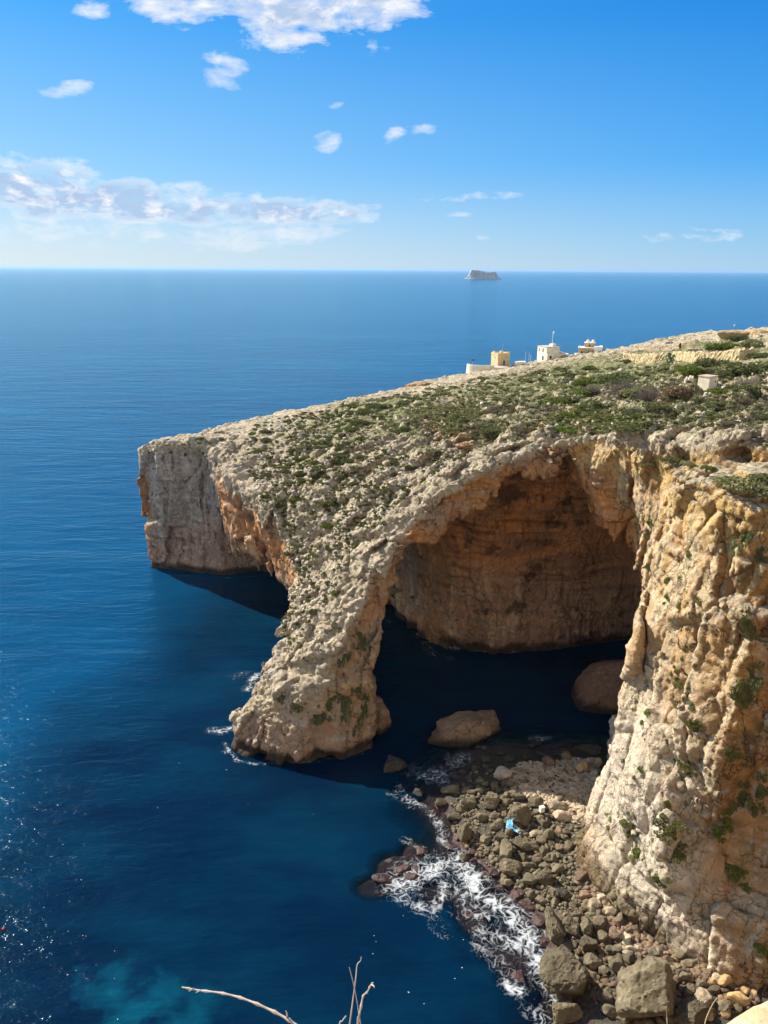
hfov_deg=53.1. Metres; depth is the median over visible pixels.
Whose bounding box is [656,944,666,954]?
boulder
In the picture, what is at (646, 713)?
cliff tuft
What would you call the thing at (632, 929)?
boulder
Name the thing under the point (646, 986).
boulder
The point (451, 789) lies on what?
boulder
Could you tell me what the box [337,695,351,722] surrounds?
hanging plant
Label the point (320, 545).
shrub
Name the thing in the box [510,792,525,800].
boulder
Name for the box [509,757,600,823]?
shingle
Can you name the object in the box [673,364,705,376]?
shrub
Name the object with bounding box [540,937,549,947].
boulder
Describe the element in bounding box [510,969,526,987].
boulder
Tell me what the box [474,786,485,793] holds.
beach stone
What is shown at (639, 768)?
cliff tuft
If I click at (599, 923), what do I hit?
boulder
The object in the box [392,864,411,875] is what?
boulder
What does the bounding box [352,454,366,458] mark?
shrub
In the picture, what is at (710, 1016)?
beach stone
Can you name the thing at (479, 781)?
boulder
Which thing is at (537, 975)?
boulder
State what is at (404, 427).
shrub
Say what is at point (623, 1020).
beach stone
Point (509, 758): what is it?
boulder
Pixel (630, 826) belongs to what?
shrub
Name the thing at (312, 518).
shrub
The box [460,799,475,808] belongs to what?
boulder
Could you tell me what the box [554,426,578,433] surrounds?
shrub
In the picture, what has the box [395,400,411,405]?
shrub
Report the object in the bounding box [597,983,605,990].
beach stone
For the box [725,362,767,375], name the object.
shrub
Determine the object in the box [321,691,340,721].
hanging plant
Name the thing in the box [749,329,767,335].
outcrop
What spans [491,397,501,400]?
shrub
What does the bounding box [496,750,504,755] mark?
boulder
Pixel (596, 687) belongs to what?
sea rock
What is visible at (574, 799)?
beach stone
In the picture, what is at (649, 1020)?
beach stone
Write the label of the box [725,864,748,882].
shrub
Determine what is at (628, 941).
boulder
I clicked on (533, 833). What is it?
boulder
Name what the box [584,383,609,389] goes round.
shrub
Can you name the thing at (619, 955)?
beach stone
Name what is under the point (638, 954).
boulder
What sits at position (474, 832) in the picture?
boulder
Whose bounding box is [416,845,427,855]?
boulder
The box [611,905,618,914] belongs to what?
boulder
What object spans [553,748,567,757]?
boulder
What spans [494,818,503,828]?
boulder
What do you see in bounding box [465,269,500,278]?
rocky island
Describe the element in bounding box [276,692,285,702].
hanging plant
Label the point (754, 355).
shrub
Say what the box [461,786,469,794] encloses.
boulder
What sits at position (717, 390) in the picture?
shrub
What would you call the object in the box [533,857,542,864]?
beach stone
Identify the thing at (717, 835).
shrub
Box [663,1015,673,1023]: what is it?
boulder
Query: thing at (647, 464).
shrub
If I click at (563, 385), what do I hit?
grass
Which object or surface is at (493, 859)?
beach rubble
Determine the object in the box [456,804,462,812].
beach stone
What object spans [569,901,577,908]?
beach stone
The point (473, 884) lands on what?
sea foam
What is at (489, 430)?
shrub
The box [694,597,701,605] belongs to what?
cliff tuft
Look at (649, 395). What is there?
bare shrub
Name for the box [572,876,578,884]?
beach stone
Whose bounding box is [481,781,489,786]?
beach stone
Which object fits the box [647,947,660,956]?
boulder
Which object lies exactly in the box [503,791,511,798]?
boulder
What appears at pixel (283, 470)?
shrub
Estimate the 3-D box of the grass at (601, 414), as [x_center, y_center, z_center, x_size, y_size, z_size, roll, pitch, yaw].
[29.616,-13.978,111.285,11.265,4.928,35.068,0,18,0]
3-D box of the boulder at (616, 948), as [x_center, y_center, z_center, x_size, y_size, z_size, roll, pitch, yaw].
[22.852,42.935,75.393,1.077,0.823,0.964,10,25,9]
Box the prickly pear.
[664,351,674,361]
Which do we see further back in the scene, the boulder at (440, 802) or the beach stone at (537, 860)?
the boulder at (440, 802)
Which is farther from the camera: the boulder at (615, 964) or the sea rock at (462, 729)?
the sea rock at (462, 729)
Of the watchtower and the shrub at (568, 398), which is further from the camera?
the watchtower
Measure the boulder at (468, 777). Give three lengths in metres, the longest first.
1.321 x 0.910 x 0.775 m
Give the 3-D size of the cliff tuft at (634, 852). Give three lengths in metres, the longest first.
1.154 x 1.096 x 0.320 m
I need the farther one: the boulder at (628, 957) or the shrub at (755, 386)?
the shrub at (755, 386)
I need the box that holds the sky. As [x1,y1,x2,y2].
[0,0,767,271]
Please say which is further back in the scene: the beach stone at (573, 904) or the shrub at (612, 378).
the shrub at (612, 378)
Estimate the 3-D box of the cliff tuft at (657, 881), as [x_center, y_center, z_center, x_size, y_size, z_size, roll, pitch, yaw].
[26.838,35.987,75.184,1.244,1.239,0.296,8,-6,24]
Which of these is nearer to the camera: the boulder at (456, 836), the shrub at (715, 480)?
the shrub at (715, 480)
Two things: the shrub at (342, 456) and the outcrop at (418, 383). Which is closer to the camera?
the shrub at (342, 456)
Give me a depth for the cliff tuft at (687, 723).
73.89 m
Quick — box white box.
[539,805,544,812]
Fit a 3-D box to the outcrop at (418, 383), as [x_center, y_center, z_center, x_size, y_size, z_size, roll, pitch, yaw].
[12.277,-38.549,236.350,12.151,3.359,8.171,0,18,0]
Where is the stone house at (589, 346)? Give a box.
[578,340,602,352]
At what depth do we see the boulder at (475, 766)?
103.63 m
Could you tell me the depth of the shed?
287.46 m
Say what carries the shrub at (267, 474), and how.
on the headland
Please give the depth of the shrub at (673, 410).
100.54 m
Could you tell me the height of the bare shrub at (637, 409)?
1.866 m
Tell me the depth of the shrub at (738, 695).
70.09 m
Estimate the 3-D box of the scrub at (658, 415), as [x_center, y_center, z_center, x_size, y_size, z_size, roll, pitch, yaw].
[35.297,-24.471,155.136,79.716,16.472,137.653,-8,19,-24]
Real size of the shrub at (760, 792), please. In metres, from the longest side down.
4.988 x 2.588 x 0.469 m
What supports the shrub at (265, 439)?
on the headland
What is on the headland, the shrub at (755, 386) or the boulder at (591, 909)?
the shrub at (755, 386)
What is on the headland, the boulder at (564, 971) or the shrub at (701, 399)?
the shrub at (701, 399)
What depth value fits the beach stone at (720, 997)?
69.69 m
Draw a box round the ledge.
[727,1001,767,1023]
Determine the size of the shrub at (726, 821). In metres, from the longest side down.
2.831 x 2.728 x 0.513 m
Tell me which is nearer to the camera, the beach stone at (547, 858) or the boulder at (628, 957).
the boulder at (628, 957)
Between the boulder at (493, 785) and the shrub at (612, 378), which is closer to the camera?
the boulder at (493, 785)
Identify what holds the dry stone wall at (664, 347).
on the headland
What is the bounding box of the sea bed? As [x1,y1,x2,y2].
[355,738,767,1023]
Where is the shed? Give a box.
[514,361,525,365]
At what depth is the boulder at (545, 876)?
83.84 m
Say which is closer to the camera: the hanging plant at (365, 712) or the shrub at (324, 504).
the hanging plant at (365, 712)
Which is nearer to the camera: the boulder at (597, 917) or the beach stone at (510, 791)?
the boulder at (597, 917)
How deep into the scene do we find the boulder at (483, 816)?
93.59 m
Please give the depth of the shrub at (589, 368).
199.59 m
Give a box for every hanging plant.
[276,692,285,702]
[290,699,303,712]
[309,712,324,725]
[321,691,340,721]
[337,652,351,668]
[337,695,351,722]
[351,684,365,699]
[352,688,372,737]
[355,631,366,650]
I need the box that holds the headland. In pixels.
[137,327,767,989]
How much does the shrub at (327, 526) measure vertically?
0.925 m
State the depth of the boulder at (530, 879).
84.31 m
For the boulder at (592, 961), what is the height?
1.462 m
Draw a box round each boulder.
[372,873,392,885]
[383,755,405,772]
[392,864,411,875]
[404,873,418,879]
[413,787,425,799]
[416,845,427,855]
[431,809,439,816]
[435,798,446,805]
[441,784,458,793]
[443,842,457,850]
[447,812,460,819]
[450,780,461,787]
[454,833,459,840]
[457,769,465,774]
[457,822,471,843]
[459,853,469,861]
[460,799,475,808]
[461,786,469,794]
[462,910,478,921]
[463,858,477,865]
[464,775,472,780]
[467,847,477,855]
[471,763,479,770]
[471,828,478,836]
[475,778,484,784]
[475,927,488,939]
[477,812,488,821]
[477,883,491,890]
[480,835,490,842]
[480,871,490,879]
[481,755,491,762]
[483,791,499,808]
[486,765,497,771]
[489,868,500,877]
[490,782,498,789]
[490,813,501,819]
[490,884,506,893]
[494,766,511,779]
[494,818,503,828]
[494,833,508,840]
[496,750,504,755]
[499,838,512,858]
[499,858,522,875]
[500,779,514,786]
[500,878,511,886]
[502,904,517,914]
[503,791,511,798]
[505,754,514,762]
[507,804,531,824]
[507,890,524,901]
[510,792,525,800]
[510,837,533,851]
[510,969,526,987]
[519,852,526,862]
[519,901,534,912]
[519,916,530,925]
[522,753,529,758]
[522,862,534,868]
[522,873,537,884]
[527,985,540,1003]
[528,741,541,748]
[528,796,542,808]
[529,830,539,836]
[529,840,538,846]
[531,914,545,927]
[535,750,551,758]
[535,815,544,820]
[536,867,552,885]
[536,968,541,981]
[538,947,589,996]
[539,819,547,827]
[539,846,549,856]
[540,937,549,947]
[542,756,555,766]
[543,828,553,839]
[544,906,565,941]
[548,800,566,809]
[549,887,556,895]
[550,853,556,862]
[552,810,570,821]
[552,863,564,873]
[552,1000,583,1023]
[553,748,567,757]
[554,938,564,945]
[555,887,568,897]
[555,994,571,1001]
[557,916,563,923]
[559,941,573,951]
[561,750,571,759]
[562,915,578,932]
[565,925,579,937]
[571,911,580,919]
[572,743,601,754]
[573,917,579,924]
[575,760,589,771]
[575,870,587,881]
[579,891,592,898]
[580,915,592,936]
[580,935,597,954]
[584,952,602,969]
[585,912,595,918]
[588,897,601,907]
[589,907,600,911]
[592,915,606,925]
[593,915,604,932]
[594,757,602,765]
[596,909,604,915]
[596,930,608,942]
[597,893,606,900]
[598,965,608,974]
[600,988,613,1003]
[600,1004,616,1017]
[603,906,614,915]
[605,945,611,950]
[608,958,624,972]
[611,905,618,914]
[612,932,624,940]
[612,944,622,954]
[615,955,676,1017]
[616,912,623,925]
[621,937,633,945]
[623,951,634,964]
[624,931,632,938]
[625,924,639,933]
[626,943,642,952]
[634,952,642,959]
[634,957,641,963]
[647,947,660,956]
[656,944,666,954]
[662,955,676,962]
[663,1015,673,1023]
[674,996,709,1023]
[675,950,687,959]
[675,968,684,974]
[675,998,681,1006]
[679,971,691,980]
[683,959,697,966]
[683,985,695,995]
[693,987,713,1004]
[696,979,708,987]
[709,985,719,994]
[709,1005,715,1012]
[711,972,719,983]
[717,1000,731,1011]
[718,973,732,987]
[727,991,750,1005]
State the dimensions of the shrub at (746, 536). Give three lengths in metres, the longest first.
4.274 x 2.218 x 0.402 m
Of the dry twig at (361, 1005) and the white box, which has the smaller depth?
the dry twig at (361, 1005)
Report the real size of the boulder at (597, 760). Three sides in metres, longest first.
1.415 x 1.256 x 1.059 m
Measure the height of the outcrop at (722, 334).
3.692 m
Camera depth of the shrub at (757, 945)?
70.02 m
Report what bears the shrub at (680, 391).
on the headland
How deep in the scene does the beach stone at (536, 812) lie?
93.71 m
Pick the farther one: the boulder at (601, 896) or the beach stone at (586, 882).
the beach stone at (586, 882)
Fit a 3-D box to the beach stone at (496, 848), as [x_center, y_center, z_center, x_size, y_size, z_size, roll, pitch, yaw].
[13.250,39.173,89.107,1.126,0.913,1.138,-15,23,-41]
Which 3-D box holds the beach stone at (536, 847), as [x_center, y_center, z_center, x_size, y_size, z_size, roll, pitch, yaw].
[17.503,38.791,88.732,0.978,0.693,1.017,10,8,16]
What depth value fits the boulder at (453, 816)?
94.77 m
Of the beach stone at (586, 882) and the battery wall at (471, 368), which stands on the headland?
the battery wall at (471, 368)
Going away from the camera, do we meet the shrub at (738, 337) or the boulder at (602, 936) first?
the boulder at (602, 936)
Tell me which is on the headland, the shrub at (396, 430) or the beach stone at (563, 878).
the shrub at (396, 430)
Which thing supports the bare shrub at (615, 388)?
on the headland
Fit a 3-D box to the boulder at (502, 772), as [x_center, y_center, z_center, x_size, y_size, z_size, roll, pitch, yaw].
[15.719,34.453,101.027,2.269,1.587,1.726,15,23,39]
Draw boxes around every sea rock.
[375,695,391,734]
[427,709,500,748]
[571,659,624,714]
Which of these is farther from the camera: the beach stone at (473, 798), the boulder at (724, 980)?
the beach stone at (473, 798)
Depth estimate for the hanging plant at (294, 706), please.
105.81 m
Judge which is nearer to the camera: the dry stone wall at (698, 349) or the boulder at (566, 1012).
the boulder at (566, 1012)
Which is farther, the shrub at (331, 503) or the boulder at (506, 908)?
the shrub at (331, 503)
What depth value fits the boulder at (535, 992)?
72.74 m
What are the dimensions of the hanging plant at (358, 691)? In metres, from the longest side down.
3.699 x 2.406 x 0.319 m
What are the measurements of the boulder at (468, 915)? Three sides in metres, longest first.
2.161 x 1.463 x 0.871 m
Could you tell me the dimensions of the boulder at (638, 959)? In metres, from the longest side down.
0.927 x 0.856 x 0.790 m
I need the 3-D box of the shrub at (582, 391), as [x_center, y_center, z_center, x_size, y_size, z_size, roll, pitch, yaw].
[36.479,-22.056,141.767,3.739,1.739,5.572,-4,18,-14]
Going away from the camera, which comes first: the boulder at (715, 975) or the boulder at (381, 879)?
the boulder at (715, 975)
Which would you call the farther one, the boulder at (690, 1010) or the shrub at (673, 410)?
the shrub at (673, 410)
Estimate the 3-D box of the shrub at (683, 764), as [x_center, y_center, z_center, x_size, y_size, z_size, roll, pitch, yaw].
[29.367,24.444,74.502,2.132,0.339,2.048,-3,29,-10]
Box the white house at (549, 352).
[537,331,565,360]
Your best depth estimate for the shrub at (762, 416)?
89.24 m
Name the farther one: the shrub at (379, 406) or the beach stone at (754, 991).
the shrub at (379, 406)
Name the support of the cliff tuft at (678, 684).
attached to the headland
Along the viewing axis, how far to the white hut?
118.80 m
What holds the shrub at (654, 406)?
on the headland
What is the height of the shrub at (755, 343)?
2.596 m
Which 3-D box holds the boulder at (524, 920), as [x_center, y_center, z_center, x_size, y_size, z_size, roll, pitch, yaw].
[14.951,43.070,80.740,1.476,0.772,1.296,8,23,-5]
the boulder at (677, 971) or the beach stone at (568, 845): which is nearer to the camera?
the boulder at (677, 971)
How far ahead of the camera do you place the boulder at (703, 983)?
71.03 m
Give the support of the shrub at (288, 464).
on the headland
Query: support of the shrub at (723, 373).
on the headland
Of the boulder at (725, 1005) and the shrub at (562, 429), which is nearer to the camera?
the boulder at (725, 1005)
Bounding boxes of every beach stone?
[451,826,456,832]
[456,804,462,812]
[468,796,476,801]
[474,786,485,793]
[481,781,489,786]
[489,822,498,830]
[492,845,499,853]
[502,798,510,806]
[505,828,513,836]
[508,789,516,793]
[527,890,536,899]
[532,845,539,850]
[532,853,542,859]
[533,809,539,814]
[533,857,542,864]
[535,895,546,905]
[536,835,546,844]
[538,862,550,869]
[544,856,551,861]
[548,839,554,846]
[551,898,558,905]
[555,826,561,832]
[555,844,562,849]
[560,874,565,882]
[562,829,568,834]
[564,840,573,851]
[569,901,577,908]
[571,797,577,802]
[571,941,579,948]
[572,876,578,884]
[583,879,590,884]
[588,970,597,977]
[590,974,596,980]
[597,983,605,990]
[607,956,614,962]
[608,927,616,939]
[616,953,623,961]
[618,1017,627,1023]
[645,1018,653,1023]
[670,965,676,972]
[708,1010,713,1020]
[710,977,717,984]
[718,994,724,1000]
[720,1009,730,1018]
[736,1003,742,1013]
[741,985,750,994]
[751,988,756,994]
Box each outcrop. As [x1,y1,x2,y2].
[404,381,432,387]
[717,330,749,338]
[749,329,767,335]
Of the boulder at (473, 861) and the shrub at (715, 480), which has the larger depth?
the boulder at (473, 861)
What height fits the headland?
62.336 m
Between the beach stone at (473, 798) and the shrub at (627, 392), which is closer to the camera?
the beach stone at (473, 798)
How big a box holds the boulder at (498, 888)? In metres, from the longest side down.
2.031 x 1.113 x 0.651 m
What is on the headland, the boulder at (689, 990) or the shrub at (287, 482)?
the shrub at (287, 482)
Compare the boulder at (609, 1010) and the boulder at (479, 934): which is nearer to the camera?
the boulder at (609, 1010)
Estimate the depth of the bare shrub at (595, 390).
141.15 m
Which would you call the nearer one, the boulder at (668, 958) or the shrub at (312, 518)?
the boulder at (668, 958)
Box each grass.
[351,360,767,443]
[404,399,491,440]
[542,400,652,428]
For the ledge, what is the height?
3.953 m
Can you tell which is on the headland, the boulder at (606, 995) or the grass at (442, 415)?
the grass at (442, 415)
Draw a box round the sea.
[0,268,767,1023]
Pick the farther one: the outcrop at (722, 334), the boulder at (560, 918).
the outcrop at (722, 334)
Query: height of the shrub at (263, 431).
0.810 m
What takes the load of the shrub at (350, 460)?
on the headland
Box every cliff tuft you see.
[619,818,626,827]
[627,855,633,860]
[631,847,639,858]
[637,766,643,773]
[644,708,651,716]
[652,873,662,886]
[664,800,670,807]
[664,878,672,883]
[672,679,683,688]
[684,720,691,728]
[688,704,694,711]
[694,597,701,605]
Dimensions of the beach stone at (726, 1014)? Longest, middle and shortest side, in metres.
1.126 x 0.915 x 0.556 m
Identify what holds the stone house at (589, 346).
on the headland
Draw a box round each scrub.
[245,403,472,643]
[370,361,765,443]
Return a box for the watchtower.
[491,351,509,365]
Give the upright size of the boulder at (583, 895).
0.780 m
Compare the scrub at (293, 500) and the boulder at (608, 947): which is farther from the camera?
the scrub at (293, 500)
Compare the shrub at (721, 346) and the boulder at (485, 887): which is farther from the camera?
the shrub at (721, 346)
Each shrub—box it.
[259,430,270,433]
[260,438,270,441]
[261,472,271,476]
[278,468,289,473]
[282,480,295,485]
[283,551,293,555]
[285,462,294,466]
[292,470,304,476]
[295,444,310,448]
[306,608,316,614]
[307,515,316,520]
[314,543,323,547]
[317,501,328,508]
[320,523,333,529]
[327,501,339,505]
[330,589,339,595]
[335,471,346,478]
[337,443,349,447]
[337,454,349,459]
[339,497,348,502]
[341,458,354,463]
[344,403,358,407]
[344,427,359,432]
[349,419,369,425]
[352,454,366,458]
[355,408,371,415]
[365,403,377,408]
[375,404,388,408]
[391,428,403,433]
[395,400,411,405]
[399,426,409,429]
[404,465,412,469]
[438,405,458,409]
[480,425,506,435]
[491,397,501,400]
[540,397,569,404]
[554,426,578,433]
[555,395,580,402]
[561,371,575,376]
[562,412,575,416]
[568,387,592,395]
[574,377,599,385]
[578,411,589,415]
[580,365,597,370]
[583,384,601,396]
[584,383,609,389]
[594,372,637,384]
[602,376,639,398]
[605,421,650,432]
[619,359,631,362]
[619,386,646,398]
[623,822,639,840]
[624,409,652,418]
[625,405,645,416]
[631,381,661,401]
[640,462,656,465]
[642,402,671,411]
[652,813,692,844]
[654,396,675,402]
[660,385,694,398]
[661,456,687,462]
[664,408,680,413]
[666,842,687,867]
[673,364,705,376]
[675,758,695,772]
[678,415,703,423]
[680,460,696,466]
[688,719,704,731]
[691,397,706,404]
[694,357,730,367]
[699,464,716,470]
[703,387,729,394]
[704,342,738,350]
[705,412,717,415]
[705,415,724,420]
[706,405,722,411]
[711,476,729,485]
[711,823,726,843]
[712,402,724,405]
[714,370,739,377]
[714,810,733,835]
[717,475,767,498]
[722,746,742,761]
[724,384,761,393]
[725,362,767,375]
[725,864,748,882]
[726,334,748,340]
[727,678,754,709]
[730,781,749,812]
[731,529,754,557]
[739,338,765,347]
[740,605,757,641]
[740,882,752,893]
[741,661,764,702]
[745,352,767,358]
[745,384,759,389]
[745,473,767,484]
[746,771,767,817]
[752,941,767,958]
[754,412,767,419]
[755,545,767,563]
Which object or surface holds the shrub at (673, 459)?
on the headland
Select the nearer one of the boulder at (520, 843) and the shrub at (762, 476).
the shrub at (762, 476)
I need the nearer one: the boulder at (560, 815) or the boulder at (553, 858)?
the boulder at (553, 858)
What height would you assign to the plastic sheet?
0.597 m
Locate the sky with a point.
(436, 135)
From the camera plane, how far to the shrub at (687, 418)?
95.93 m
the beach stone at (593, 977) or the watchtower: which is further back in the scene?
the watchtower
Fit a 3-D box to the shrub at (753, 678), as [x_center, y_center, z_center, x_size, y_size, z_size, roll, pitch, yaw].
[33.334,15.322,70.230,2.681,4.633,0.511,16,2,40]
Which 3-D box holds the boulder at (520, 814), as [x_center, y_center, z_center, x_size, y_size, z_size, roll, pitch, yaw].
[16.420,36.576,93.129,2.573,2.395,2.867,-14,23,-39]
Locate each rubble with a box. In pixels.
[450,762,590,913]
[554,898,766,1023]
[574,841,762,988]
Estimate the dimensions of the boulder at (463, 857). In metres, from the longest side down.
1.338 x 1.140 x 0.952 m
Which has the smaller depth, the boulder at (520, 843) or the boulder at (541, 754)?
the boulder at (520, 843)
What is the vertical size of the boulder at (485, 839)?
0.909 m
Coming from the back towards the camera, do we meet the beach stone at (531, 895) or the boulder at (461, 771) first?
the boulder at (461, 771)
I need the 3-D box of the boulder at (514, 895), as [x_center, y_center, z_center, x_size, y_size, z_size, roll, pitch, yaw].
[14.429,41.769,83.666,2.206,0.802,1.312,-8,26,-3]
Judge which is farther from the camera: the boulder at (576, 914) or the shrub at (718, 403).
the shrub at (718, 403)
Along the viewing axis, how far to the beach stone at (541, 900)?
81.95 m
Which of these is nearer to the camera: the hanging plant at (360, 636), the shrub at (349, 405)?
the hanging plant at (360, 636)
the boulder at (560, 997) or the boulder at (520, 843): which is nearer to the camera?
the boulder at (560, 997)
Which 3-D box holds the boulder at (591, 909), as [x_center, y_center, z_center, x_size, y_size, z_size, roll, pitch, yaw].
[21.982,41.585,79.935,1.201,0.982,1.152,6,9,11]
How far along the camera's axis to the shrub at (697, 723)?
73.16 m
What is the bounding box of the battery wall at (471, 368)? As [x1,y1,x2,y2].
[466,364,506,372]
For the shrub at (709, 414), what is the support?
on the headland
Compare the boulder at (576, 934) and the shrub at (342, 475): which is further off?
the shrub at (342, 475)
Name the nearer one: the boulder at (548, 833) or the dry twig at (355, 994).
the dry twig at (355, 994)
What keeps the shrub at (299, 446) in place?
on the headland
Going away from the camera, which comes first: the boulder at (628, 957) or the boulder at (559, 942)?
the boulder at (628, 957)
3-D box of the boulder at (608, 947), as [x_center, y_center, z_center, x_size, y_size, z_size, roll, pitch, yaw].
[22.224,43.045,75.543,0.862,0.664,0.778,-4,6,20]
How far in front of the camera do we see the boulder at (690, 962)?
73.17 m
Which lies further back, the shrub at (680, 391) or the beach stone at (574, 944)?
the shrub at (680, 391)
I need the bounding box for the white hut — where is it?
[698,374,718,390]
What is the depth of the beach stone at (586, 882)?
83.27 m
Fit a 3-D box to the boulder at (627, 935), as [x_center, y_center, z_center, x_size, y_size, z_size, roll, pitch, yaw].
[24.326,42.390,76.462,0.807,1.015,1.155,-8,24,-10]
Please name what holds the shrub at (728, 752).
on the headland
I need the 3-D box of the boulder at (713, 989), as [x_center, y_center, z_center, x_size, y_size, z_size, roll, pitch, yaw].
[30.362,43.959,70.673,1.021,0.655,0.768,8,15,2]
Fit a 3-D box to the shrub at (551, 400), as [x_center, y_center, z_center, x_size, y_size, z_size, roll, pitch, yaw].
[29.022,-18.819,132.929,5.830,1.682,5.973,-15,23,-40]
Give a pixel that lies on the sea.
(162, 848)
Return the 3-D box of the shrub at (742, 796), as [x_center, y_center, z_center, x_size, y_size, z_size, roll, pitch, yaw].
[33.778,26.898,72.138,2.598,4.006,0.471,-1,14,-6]
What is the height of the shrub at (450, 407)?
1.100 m
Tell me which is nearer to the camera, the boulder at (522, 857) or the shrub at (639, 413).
the boulder at (522, 857)
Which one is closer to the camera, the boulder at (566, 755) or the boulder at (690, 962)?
the boulder at (690, 962)
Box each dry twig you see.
[182,987,296,1023]
[349,957,361,1023]
[349,967,360,1023]
[357,982,374,1023]
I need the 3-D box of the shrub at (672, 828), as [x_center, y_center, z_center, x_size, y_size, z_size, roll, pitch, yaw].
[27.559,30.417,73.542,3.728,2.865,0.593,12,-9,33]
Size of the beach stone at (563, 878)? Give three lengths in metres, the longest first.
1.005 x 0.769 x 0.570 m
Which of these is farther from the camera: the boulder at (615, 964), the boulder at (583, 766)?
the boulder at (583, 766)
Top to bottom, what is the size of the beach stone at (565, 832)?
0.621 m
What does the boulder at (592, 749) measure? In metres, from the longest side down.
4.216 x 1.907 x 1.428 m
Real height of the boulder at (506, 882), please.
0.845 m
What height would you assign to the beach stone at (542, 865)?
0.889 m
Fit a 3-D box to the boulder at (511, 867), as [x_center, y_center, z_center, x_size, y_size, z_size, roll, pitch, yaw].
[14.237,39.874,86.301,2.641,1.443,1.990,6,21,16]
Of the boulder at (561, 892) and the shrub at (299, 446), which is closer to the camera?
the boulder at (561, 892)
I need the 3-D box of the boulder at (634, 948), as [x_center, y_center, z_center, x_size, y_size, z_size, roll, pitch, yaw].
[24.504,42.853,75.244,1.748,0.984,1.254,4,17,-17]
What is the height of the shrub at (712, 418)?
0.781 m
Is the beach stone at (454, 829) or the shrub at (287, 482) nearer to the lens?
the beach stone at (454, 829)
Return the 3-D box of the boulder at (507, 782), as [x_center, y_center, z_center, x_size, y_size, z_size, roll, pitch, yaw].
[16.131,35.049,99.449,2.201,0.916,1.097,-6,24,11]
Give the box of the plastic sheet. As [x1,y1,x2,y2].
[506,819,519,833]
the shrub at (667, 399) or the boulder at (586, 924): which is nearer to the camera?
the boulder at (586, 924)
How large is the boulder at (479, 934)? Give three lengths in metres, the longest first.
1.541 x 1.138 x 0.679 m
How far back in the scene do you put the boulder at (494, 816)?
93.54 m
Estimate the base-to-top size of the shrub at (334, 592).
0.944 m
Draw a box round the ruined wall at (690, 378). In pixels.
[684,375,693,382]
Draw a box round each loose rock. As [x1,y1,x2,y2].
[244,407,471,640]
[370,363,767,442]
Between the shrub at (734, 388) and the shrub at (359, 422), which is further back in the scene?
the shrub at (359, 422)
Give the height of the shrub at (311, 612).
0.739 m
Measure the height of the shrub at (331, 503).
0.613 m
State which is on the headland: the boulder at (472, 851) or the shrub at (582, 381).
the shrub at (582, 381)
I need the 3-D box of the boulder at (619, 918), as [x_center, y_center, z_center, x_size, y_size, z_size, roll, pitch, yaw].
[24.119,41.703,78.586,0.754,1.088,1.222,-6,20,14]
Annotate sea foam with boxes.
[214,633,556,1021]
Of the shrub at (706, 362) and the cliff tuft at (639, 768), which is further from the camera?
the shrub at (706, 362)
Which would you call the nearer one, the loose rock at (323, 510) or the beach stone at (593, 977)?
the beach stone at (593, 977)
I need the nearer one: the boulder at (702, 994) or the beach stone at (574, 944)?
the boulder at (702, 994)
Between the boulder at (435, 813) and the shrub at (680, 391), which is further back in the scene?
the shrub at (680, 391)
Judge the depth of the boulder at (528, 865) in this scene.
86.14 m
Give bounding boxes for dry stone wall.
[623,347,754,363]
[646,342,680,351]
[686,348,702,351]
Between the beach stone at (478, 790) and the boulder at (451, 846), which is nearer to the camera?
the boulder at (451, 846)
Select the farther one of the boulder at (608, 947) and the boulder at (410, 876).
the boulder at (410, 876)
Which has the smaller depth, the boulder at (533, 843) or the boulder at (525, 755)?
the boulder at (533, 843)
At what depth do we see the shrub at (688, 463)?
83.60 m
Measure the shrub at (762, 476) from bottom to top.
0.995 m
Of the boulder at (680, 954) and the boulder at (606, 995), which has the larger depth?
the boulder at (680, 954)
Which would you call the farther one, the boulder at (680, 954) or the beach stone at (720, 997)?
the boulder at (680, 954)
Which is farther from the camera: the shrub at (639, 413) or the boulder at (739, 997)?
the shrub at (639, 413)
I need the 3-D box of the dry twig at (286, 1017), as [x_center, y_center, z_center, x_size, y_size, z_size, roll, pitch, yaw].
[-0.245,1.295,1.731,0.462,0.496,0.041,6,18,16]
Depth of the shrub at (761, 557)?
69.33 m
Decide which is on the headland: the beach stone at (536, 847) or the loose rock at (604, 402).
the loose rock at (604, 402)

